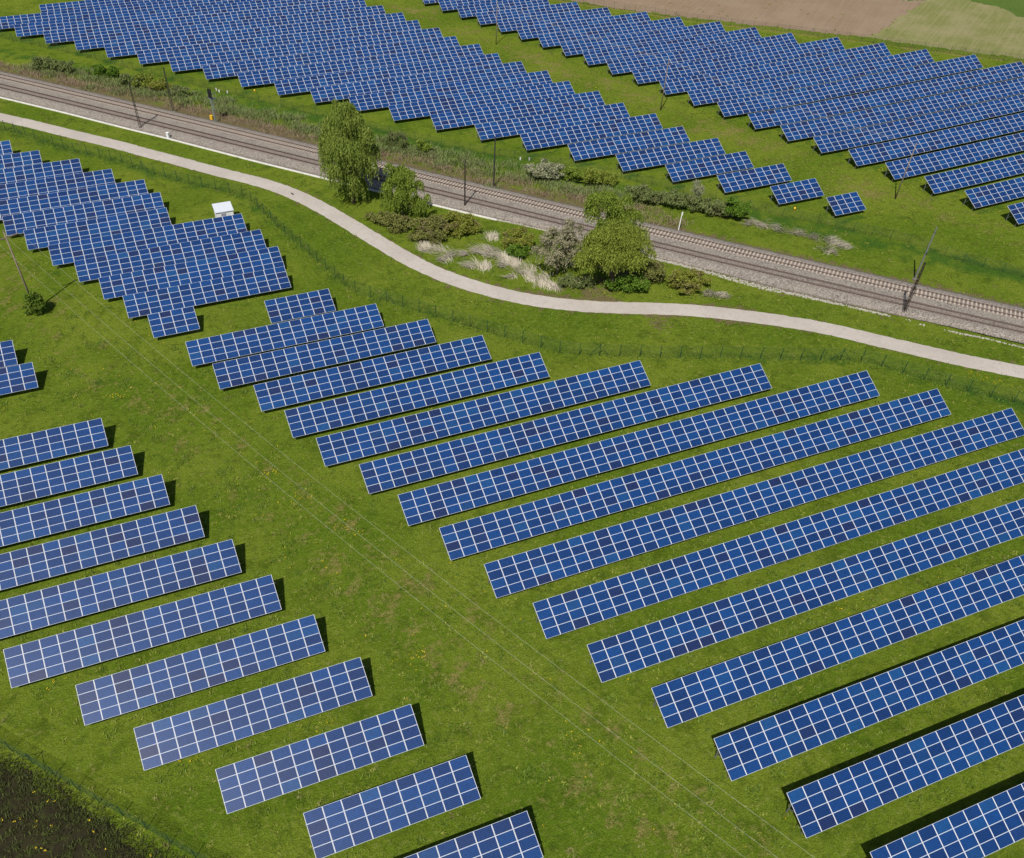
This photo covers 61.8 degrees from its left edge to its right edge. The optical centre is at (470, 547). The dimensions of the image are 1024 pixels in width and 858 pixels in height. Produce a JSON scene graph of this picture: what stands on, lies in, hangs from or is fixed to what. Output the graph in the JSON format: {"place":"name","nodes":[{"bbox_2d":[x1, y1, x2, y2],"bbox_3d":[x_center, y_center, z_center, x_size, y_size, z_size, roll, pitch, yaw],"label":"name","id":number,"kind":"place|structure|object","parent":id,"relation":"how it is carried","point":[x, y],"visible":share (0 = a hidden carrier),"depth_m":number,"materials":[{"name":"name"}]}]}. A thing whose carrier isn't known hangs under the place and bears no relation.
{"place":"outdoors","nodes":[
{"label":"outdoors","id":0,"kind":"place"},
{"bbox_2d":[0,763,152,857],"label":"field","id":1,"kind":"structure","parent":0,"point":[53,849],"depth_m":73.93,"materials":[{"name":"plant"}]},
{"bbox_2d":[0,745,188,857],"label":"crop plants","id":2,"kind":"object","parent":1,"relation":"on","point":[103,823],"visible":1,"depth_m":74.52,"materials":[{"name":"plant"}]},
{"bbox_2d":[0,61,692,228],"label":"dry bank grass","id":3,"kind":"structure","parent":0,"point":[63,78],"depth_m":174.12,"materials":[{"name":"beige plant"}]},
{"bbox_2d":[0,0,1023,857],"bbox_3d":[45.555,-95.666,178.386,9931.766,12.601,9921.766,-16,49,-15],"label":"ground","id":4,"kind":"structure","parent":0,"point":[196,822],"depth_m":104.50,"materials":[{"name":"green plant"}]},
{"bbox_2d":[0,362,37,394],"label":"solar table","id":5,"kind":"object","parent":4,"relation":"on","point":[16,376],"visible":1,"depth_m":115.21,"materials":[{"name":"glass"}]},
{"bbox_2d":[0,158,82,184],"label":"solar table","id":6,"kind":"object","parent":4,"relation":"on","point":[28,173],"visible":0.85,"depth_m":158.27,"materials":[{"name":"glass"}]},
{"bbox_2d":[0,418,107,469],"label":"solar table","id":7,"kind":"object","parent":4,"relation":"on","point":[26,448],"visible":1,"depth_m":106.16,"materials":[{"name":"glass"}]},
{"bbox_2d":[0,169,115,200],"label":"solar table","id":8,"kind":"object","parent":4,"relation":"on","point":[30,188],"visible":0.81,"depth_m":154.64,"materials":[{"name":"glass"}]},
{"bbox_2d":[0,445,137,506],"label":"solar table","id":9,"kind":"object","parent":4,"relation":"on","point":[79,472],"visible":1,"depth_m":102.22,"materials":[{"name":"glass"}]},
{"bbox_2d":[0,179,147,219],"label":"solar table","id":10,"kind":"object","parent":4,"relation":"on","point":[40,202],"visible":0.88,"depth_m":151.11,"materials":[{"name":"glass"}]},
{"bbox_2d":[2,192,164,237],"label":"solar table","id":11,"kind":"object","parent":4,"relation":"on","point":[18,223],"visible":0.86,"depth_m":147.43,"materials":[{"name":"glass"}]},
{"bbox_2d":[0,474,169,546],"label":"solar table","id":12,"kind":"object","parent":4,"relation":"on","point":[87,508],"visible":1,"depth_m":98.29,"materials":[{"name":"glass"}]},
{"bbox_2d":[23,208,170,251],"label":"solar table","id":13,"kind":"object","parent":4,"relation":"on","point":[41,237],"visible":0.91,"depth_m":143.86,"materials":[{"name":"glass"}]},
{"bbox_2d":[0,505,204,589],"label":"solar table","id":14,"kind":"object","parent":4,"relation":"on","point":[109,542],"visible":1,"depth_m":94.38,"materials":[{"name":"glass"}]},
{"bbox_2d":[39,0,183,14],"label":"solar table","id":15,"kind":"object","parent":4,"relation":"on","point":[64,6],"visible":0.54,"depth_m":227.11,"materials":[{"name":"glass"}]},
{"bbox_2d":[0,539,241,638],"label":"solar table","id":16,"kind":"object","parent":4,"relation":"on","point":[70,596],"visible":1,"depth_m":90.38,"materials":[{"name":"glass"}]},
{"bbox_2d":[0,0,255,29],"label":"solar table","id":17,"kind":"object","parent":4,"relation":"on","point":[6,22],"visible":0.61,"depth_m":223.53,"materials":[{"name":"glass"}]},
{"bbox_2d":[3,575,280,687],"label":"solar table","id":18,"kind":"object","parent":4,"relation":"on","point":[134,636],"visible":1,"depth_m":86.56,"materials":[{"name":"glass"}]},
{"bbox_2d":[48,214,246,267],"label":"solar table","id":19,"kind":"object","parent":4,"relation":"on","point":[88,249],"visible":0.89,"depth_m":141.51,"materials":[{"name":"glass"}]},
{"bbox_2d":[74,229,265,283],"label":"solar table","id":20,"kind":"object","parent":4,"relation":"on","point":[172,254],"visible":0.86,"depth_m":138.02,"materials":[{"name":"glass"}]},
{"bbox_2d":[147,306,199,339],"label":"solar table","id":21,"kind":"object","parent":4,"relation":"on","point":[167,320],"visible":1,"depth_m":124.95,"materials":[{"name":"glass"}]},
{"bbox_2d":[14,0,342,39],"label":"solar table","id":22,"kind":"object","parent":4,"relation":"on","point":[31,28],"visible":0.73,"depth_m":221.64,"materials":[{"name":"glass"}]},
{"bbox_2d":[98,246,283,301],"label":"solar table","id":23,"kind":"object","parent":4,"relation":"on","point":[134,282],"visible":0.89,"depth_m":134.48,"materials":[{"name":"glass"}]},
{"bbox_2d":[75,615,324,724],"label":"solar table","id":24,"kind":"object","parent":4,"relation":"on","point":[129,691],"visible":1,"depth_m":83.45,"materials":[{"name":"glass"}]},
{"bbox_2d":[43,0,366,45],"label":"solar table","id":25,"kind":"object","parent":4,"relation":"on","point":[57,36],"visible":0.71,"depth_m":219.32,"materials":[{"name":"glass"}]},
{"bbox_2d":[123,266,290,319],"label":"solar table","id":26,"kind":"object","parent":4,"relation":"on","point":[266,280],"visible":1,"depth_m":130.64,"materials":[{"name":"glass"}]},
{"bbox_2d":[73,5,385,50],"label":"solar table","id":27,"kind":"object","parent":4,"relation":"on","point":[84,43],"visible":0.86,"depth_m":216.05,"materials":[{"name":"glass"}]},
{"bbox_2d":[0,96,496,220],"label":"concrete kerb","id":28,"kind":"structure","parent":4,"relation":"on","point":[317,176],"depth_m":169.56,"materials":[{"name":"grey concrete"}]},
{"bbox_2d":[134,657,371,770],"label":"solar table","id":29,"kind":"object","parent":4,"relation":"on","point":[323,681],"visible":1,"depth_m":80.17,"materials":[{"name":"glass"}]},
{"bbox_2d":[104,12,405,59],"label":"solar table","id":30,"kind":"object","parent":4,"relation":"on","point":[117,48],"visible":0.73,"depth_m":212.46,"materials":[{"name":"glass"}]},
{"bbox_2d":[136,20,420,64],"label":"solar table","id":31,"kind":"object","parent":4,"relation":"on","point":[154,55],"visible":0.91,"depth_m":209.07,"materials":[{"name":"glass"}]},
{"bbox_2d":[185,304,383,367],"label":"solar table","id":32,"kind":"object","parent":4,"relation":"on","point":[293,332],"visible":1,"depth_m":123.03,"materials":[{"name":"glass"}]},
{"bbox_2d":[264,289,335,323],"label":"solar table","id":33,"kind":"object","parent":4,"relation":"on","point":[303,305],"visible":0.98,"depth_m":128.30,"materials":[{"name":"glass"}]},
{"bbox_2d":[168,27,442,73],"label":"solar table","id":34,"kind":"object","parent":4,"relation":"on","point":[196,62],"visible":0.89,"depth_m":205.64,"materials":[{"name":"glass"}]},
{"bbox_2d":[215,704,423,813],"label":"solar table","id":35,"kind":"object","parent":4,"relation":"on","point":[378,743],"visible":1,"depth_m":77.08,"materials":[{"name":"glass"}]},
{"bbox_2d":[212,319,435,390],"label":"solar table","id":36,"kind":"object","parent":4,"relation":"on","point":[300,358],"visible":1,"depth_m":119.91,"materials":[{"name":"glass"}]},
{"bbox_2d":[14,56,646,205],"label":"tall bank grass","id":37,"kind":"structure","parent":4,"relation":"on","point":[298,125],"depth_m":177.37,"materials":[{"name":"green plant"}]},
{"bbox_2d":[202,36,459,79],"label":"solar table","id":38,"kind":"object","parent":4,"relation":"on","point":[231,69],"visible":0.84,"depth_m":201.98,"materials":[{"name":"glass"}]},
{"bbox_2d":[317,98,381,203],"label":"willow tree","id":39,"kind":"object","parent":4,"relation":"on","point":[344,146],"visible":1,"depth_m":146.22,"materials":[{"name":"green plant"}]},
{"bbox_2d":[237,44,483,86],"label":"solar table","id":40,"kind":"object","parent":4,"relation":"on","point":[246,79],"visible":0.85,"depth_m":198.75,"materials":[{"name":"glass"}]},
{"bbox_2d":[253,335,491,412],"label":"solar table","id":41,"kind":"object","parent":4,"relation":"on","point":[297,389],"visible":1,"depth_m":116.96,"materials":[{"name":"glass"}]},
{"bbox_2d":[274,53,501,96],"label":"solar table","id":42,"kind":"object","parent":4,"relation":"on","point":[291,86],"visible":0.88,"depth_m":195.03,"materials":[{"name":"glass"}]},
{"bbox_2d":[303,755,480,857],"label":"solar table","id":43,"kind":"object","parent":4,"relation":"on","point":[438,778],"visible":1,"depth_m":74.00,"materials":[{"name":"glass"}]},
{"bbox_2d":[378,161,431,216],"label":"willow tree","id":44,"kind":"object","parent":4,"relation":"on","point":[401,177],"visible":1,"depth_m":146.71,"materials":[{"name":"green plant"}]},
{"bbox_2d":[284,352,549,437],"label":"solar table","id":45,"kind":"object","parent":4,"relation":"on","point":[332,413],"visible":1,"depth_m":113.76,"materials":[{"name":"glass"}]},
{"bbox_2d":[310,61,526,104],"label":"solar table","id":46,"kind":"object","parent":4,"relation":"on","point":[336,92],"visible":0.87,"depth_m":191.94,"materials":[{"name":"glass"}]},
{"bbox_2d":[406,213,447,245],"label":"bush","id":47,"kind":"object","parent":4,"relation":"on","point":[431,223],"visible":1,"depth_m":144.85,"materials":[{"name":"green plant"}]},
{"bbox_2d":[348,70,552,110],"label":"solar table","id":48,"kind":"object","parent":4,"relation":"on","point":[396,97],"visible":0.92,"depth_m":188.56,"materials":[{"name":"glass"}]},
{"bbox_2d":[442,210,482,238],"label":"bush","id":49,"kind":"object","parent":4,"relation":"on","point":[464,221],"visible":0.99,"depth_m":146.19,"materials":[{"name":"green plant"}]},
{"bbox_2d":[405,811,542,857],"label":"solar table","id":50,"kind":"object","parent":4,"relation":"on","point":[501,833],"visible":1,"depth_m":71.73,"materials":[{"name":"glass"}]},
{"bbox_2d":[388,81,574,122],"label":"solar table","id":51,"kind":"object","parent":4,"relation":"on","point":[415,110],"visible":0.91,"depth_m":184.82,"materials":[{"name":"glass"}]},
{"bbox_2d":[316,360,650,466],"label":"solar table","id":52,"kind":"object","parent":4,"relation":"on","point":[352,444],"visible":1,"depth_m":111.22,"materials":[{"name":"glass"}]},
{"bbox_2d":[415,229,563,291],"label":"dry reeds","id":53,"kind":"object","parent":4,"relation":"on","point":[529,273],"visible":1,"depth_m":140.91,"materials":[{"name":"beige plant"}]},
{"bbox_2d":[456,0,549,19],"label":"solar table","id":54,"kind":"object","parent":4,"relation":"on","point":[468,10],"visible":0.81,"depth_m":230.43,"materials":[{"name":"glass"}]},
{"bbox_2d":[0,71,1023,343],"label":"railway bed","id":55,"kind":"object","parent":4,"relation":"on","point":[798,287],"visible":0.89,"depth_m":149.30,"materials":[{"name":"grey gravel"}]},
{"bbox_2d":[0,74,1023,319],"bbox_3d":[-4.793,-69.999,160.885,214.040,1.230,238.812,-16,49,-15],"label":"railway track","id":56,"kind":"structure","parent":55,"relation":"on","point":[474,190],"depth_m":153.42,"materials":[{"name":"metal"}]},
{"bbox_2d":[0,83,1023,334],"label":"railway track","id":57,"kind":"structure","parent":55,"relation":"on","point":[552,221],"depth_m":150.10,"materials":[{"name":"metal"}]},
{"bbox_2d":[0,101,1023,857],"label":"weeds","id":58,"kind":"object","parent":4,"relation":"on","point":[420,759],"visible":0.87,"depth_m":95.16,"materials":[{"name":"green plant"}]},
{"bbox_2d":[0,120,1023,404],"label":"wire fence","id":59,"kind":"object","parent":4,"relation":"on","point":[514,328],"visible":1,"depth_m":124.24,"materials":[{"name":"grey metal"}]},
{"bbox_2d":[0,31,1023,277],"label":"wire fence","id":60,"kind":"object","parent":4,"relation":"on","point":[536,159],"visible":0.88,"depth_m":166.16,"materials":[{"name":"metal"}]},
{"bbox_2d":[430,91,604,132],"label":"solar table","id":61,"kind":"object","parent":4,"relation":"on","point":[460,118],"visible":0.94,"depth_m":181.41,"materials":[{"name":"glass"}]},
{"bbox_2d":[475,2,579,26],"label":"solar table","id":62,"kind":"object","parent":4,"relation":"on","point":[486,17],"visible":0.78,"depth_m":227.25,"materials":[{"name":"glass"}]},
{"bbox_2d":[475,103,629,139],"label":"solar table","id":63,"kind":"object","parent":4,"relation":"on","point":[524,125],"visible":0.91,"depth_m":177.61,"materials":[{"name":"glass"}]},
{"bbox_2d":[497,7,611,31],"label":"solar table","id":64,"kind":"object","parent":4,"relation":"on","point":[510,24],"visible":0.84,"depth_m":223.85,"materials":[{"name":"glass"}]},
{"bbox_2d":[529,219,585,274],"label":"flowering tree","id":65,"kind":"object","parent":4,"relation":"on","point":[569,241],"visible":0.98,"depth_m":134.22,"materials":[{"name":"white plant"}]},
{"bbox_2d":[359,363,771,494],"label":"solar table","id":66,"kind":"object","parent":4,"relation":"on","point":[534,435],"visible":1,"depth_m":109.24,"materials":[{"name":"glass"}]},
{"bbox_2d":[516,12,650,41],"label":"solar table","id":67,"kind":"object","parent":4,"relation":"on","point":[529,32],"visible":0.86,"depth_m":220.65,"materials":[{"name":"glass"}]},
{"bbox_2d":[520,113,662,152],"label":"solar table","id":68,"kind":"object","parent":4,"relation":"on","point":[581,133],"visible":0.99,"depth_m":174.15,"materials":[{"name":"glass"}]},
{"bbox_2d":[537,17,684,46],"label":"solar table","id":69,"kind":"object","parent":4,"relation":"on","point":[551,39],"visible":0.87,"depth_m":217.25,"materials":[{"name":"glass"}]},
{"bbox_2d":[582,188,644,229],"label":"willow tree","id":70,"kind":"object","parent":4,"relation":"on","point":[610,201],"visible":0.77,"depth_m":132.31,"materials":[{"name":"green plant"}]},
{"bbox_2d":[571,217,656,290],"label":"willow tree","id":71,"kind":"object","parent":4,"relation":"on","point":[614,246],"visible":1,"depth_m":129.59,"materials":[{"name":"green plant"}]},
{"bbox_2d":[567,126,689,162],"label":"solar table","id":72,"kind":"object","parent":4,"relation":"on","point":[625,143],"visible":0.99,"depth_m":170.45,"materials":[{"name":"glass"}]},
{"bbox_2d":[398,370,879,525],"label":"solar table","id":73,"kind":"object","parent":4,"relation":"on","point":[546,471],"visible":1,"depth_m":106.73,"materials":[{"name":"glass"}]},
{"bbox_2d":[560,21,725,57],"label":"solar table","id":74,"kind":"object","parent":4,"relation":"on","point":[574,47],"visible":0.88,"depth_m":213.88,"materials":[{"name":"glass"}]},
{"bbox_2d":[616,138,725,173],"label":"solar table","id":75,"kind":"object","parent":4,"relation":"on","point":[668,154],"visible":1,"depth_m":167.02,"materials":[{"name":"glass"}]},
{"bbox_2d":[582,27,760,64],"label":"solar table","id":76,"kind":"object","parent":4,"relation":"on","point":[605,55],"visible":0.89,"depth_m":210.03,"materials":[{"name":"glass"}]},
{"bbox_2d":[664,268,713,294],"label":"bush","id":77,"kind":"object","parent":4,"relation":"on","point":[690,281],"visible":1,"depth_m":134.55,"materials":[{"name":"green plant"}]},
{"bbox_2d":[439,389,950,559],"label":"solar table","id":78,"kind":"object","parent":4,"relation":"on","point":[510,525],"visible":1,"depth_m":103.47,"materials":[{"name":"glass"}]},
{"bbox_2d":[606,33,797,73],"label":"solar table","id":79,"kind":"object","parent":4,"relation":"on","point":[618,66],"visible":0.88,"depth_m":206.39,"materials":[{"name":"glass"}]},
{"bbox_2d":[665,151,753,182],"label":"solar table","id":80,"kind":"object","parent":4,"relation":"on","point":[697,168],"visible":1,"depth_m":163.52,"materials":[{"name":"glass"}]},
{"bbox_2d":[632,37,844,85],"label":"solar table","id":81,"kind":"object","parent":4,"relation":"on","point":[721,64],"visible":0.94,"depth_m":203.01,"materials":[{"name":"glass"}]},
{"bbox_2d":[484,408,1023,597],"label":"solar table","id":82,"kind":"object","parent":4,"relation":"on","point":[641,535],"visible":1,"depth_m":100.14,"materials":[{"name":"glass"}]},
{"bbox_2d":[717,163,791,194],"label":"solar table","id":83,"kind":"object","parent":4,"relation":"on","point":[752,178],"visible":1,"depth_m":160.28,"materials":[{"name":"glass"}]},
{"bbox_2d":[488,218,1023,348],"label":"rubble strip","id":84,"kind":"object","parent":4,"relation":"on","point":[750,284],"visible":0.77,"depth_m":136.28,"materials":[{"name":"grey gravel"}]},
{"bbox_2d":[659,43,890,94],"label":"solar table","id":85,"kind":"object","parent":4,"relation":"on","point":[764,71],"visible":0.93,"depth_m":199.13,"materials":[{"name":"glass"}]},
{"bbox_2d":[533,449,1023,638],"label":"solar table","id":86,"kind":"object","parent":4,"relation":"on","point":[808,534],"visible":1,"depth_m":95.63,"materials":[{"name":"glass"}]},
{"bbox_2d":[770,178,823,206],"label":"solar table","id":87,"kind":"object","parent":4,"relation":"on","point":[796,191],"visible":1,"depth_m":156.70,"materials":[{"name":"glass"}]},
{"bbox_2d":[587,499,1023,682],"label":"solar table","id":88,"kind":"object","parent":4,"relation":"on","point":[701,627],"visible":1,"depth_m":91.04,"materials":[{"name":"glass"}]},
{"bbox_2d":[687,49,933,106],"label":"solar table","id":89,"kind":"object","parent":4,"relation":"on","point":[803,79],"visible":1,"depth_m":195.17,"materials":[{"name":"glass"}]},
{"bbox_2d":[651,555,1023,727],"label":"solar table","id":90,"kind":"object","parent":4,"relation":"on","point":[873,629],"visible":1,"depth_m":86.55,"materials":[{"name":"glass"}]},
{"bbox_2d":[826,192,865,217],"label":"solar table","id":91,"kind":"object","parent":4,"relation":"on","point":[846,203],"visible":1,"depth_m":153.49,"materials":[{"name":"glass"}]},
{"bbox_2d":[717,55,982,118],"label":"solar table","id":92,"kind":"object","parent":4,"relation":"on","point":[800,96],"visible":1,"depth_m":191.44,"materials":[{"name":"glass"}]},
{"bbox_2d":[714,619,1023,780],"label":"solar table","id":93,"kind":"object","parent":4,"relation":"on","point":[973,661],"visible":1,"depth_m":81.83,"materials":[{"name":"glass"}]},
{"bbox_2d":[748,61,1023,129],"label":"solar table","id":94,"kind":"object","parent":4,"relation":"on","point":[821,109],"visible":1,"depth_m":187.35,"materials":[{"name":"glass"}]},
{"bbox_2d":[780,77,1023,143],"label":"solar table","id":95,"kind":"object","parent":4,"relation":"on","point":[874,116],"visible":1,"depth_m":182.17,"materials":[{"name":"glass"}]},
{"bbox_2d":[786,694,1023,837],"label":"solar table","id":96,"kind":"object","parent":4,"relation":"on","point":[927,759],"visible":1,"depth_m":77.11,"materials":[{"name":"glass"}]},
{"bbox_2d":[813,94,1023,155],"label":"solar table","id":97,"kind":"object","parent":4,"relation":"on","point":[860,137],"visible":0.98,"depth_m":177.18,"materials":[{"name":"glass"}]},
{"bbox_2d":[848,112,1023,167],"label":"solar table","id":98,"kind":"object","parent":4,"relation":"on","point":[899,148],"visible":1,"depth_m":172.00,"materials":[{"name":"glass"}]},
{"bbox_2d":[870,783,1023,857],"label":"solar table","id":99,"kind":"object","parent":4,"relation":"on","point":[971,832],"visible":1,"depth_m":72.95,"materials":[{"name":"glass"}]},
{"bbox_2d":[884,132,1023,180],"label":"solar table","id":100,"kind":"object","parent":4,"relation":"on","point":[957,156],"visible":1,"depth_m":166.86,"materials":[{"name":"glass"}]},
{"bbox_2d":[923,154,1023,195],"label":"solar table","id":101,"kind":"object","parent":4,"relation":"on","point":[952,180],"visible":1,"depth_m":161.56,"materials":[{"name":"glass"}]},
{"bbox_2d":[963,176,1023,210],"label":"solar table","id":102,"kind":"object","parent":4,"relation":"on","point":[994,193],"visible":1,"depth_m":156.44,"materials":[{"name":"glass"}]},
{"bbox_2d":[0,113,1023,378],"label":"path","id":103,"kind":"structure","parent":0,"point":[444,275],"depth_m":133.60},
{"bbox_2d":[571,0,924,36],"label":"field","id":104,"kind":"structure","parent":0,"point":[852,17],"depth_m":232.21,"materials":[{"name":"brown soil"}]},
{"bbox_2d":[865,0,1023,58],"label":"field","id":105,"kind":"structure","parent":0,"point":[967,24],"depth_m":220.49,"materials":[{"name":"plant"}]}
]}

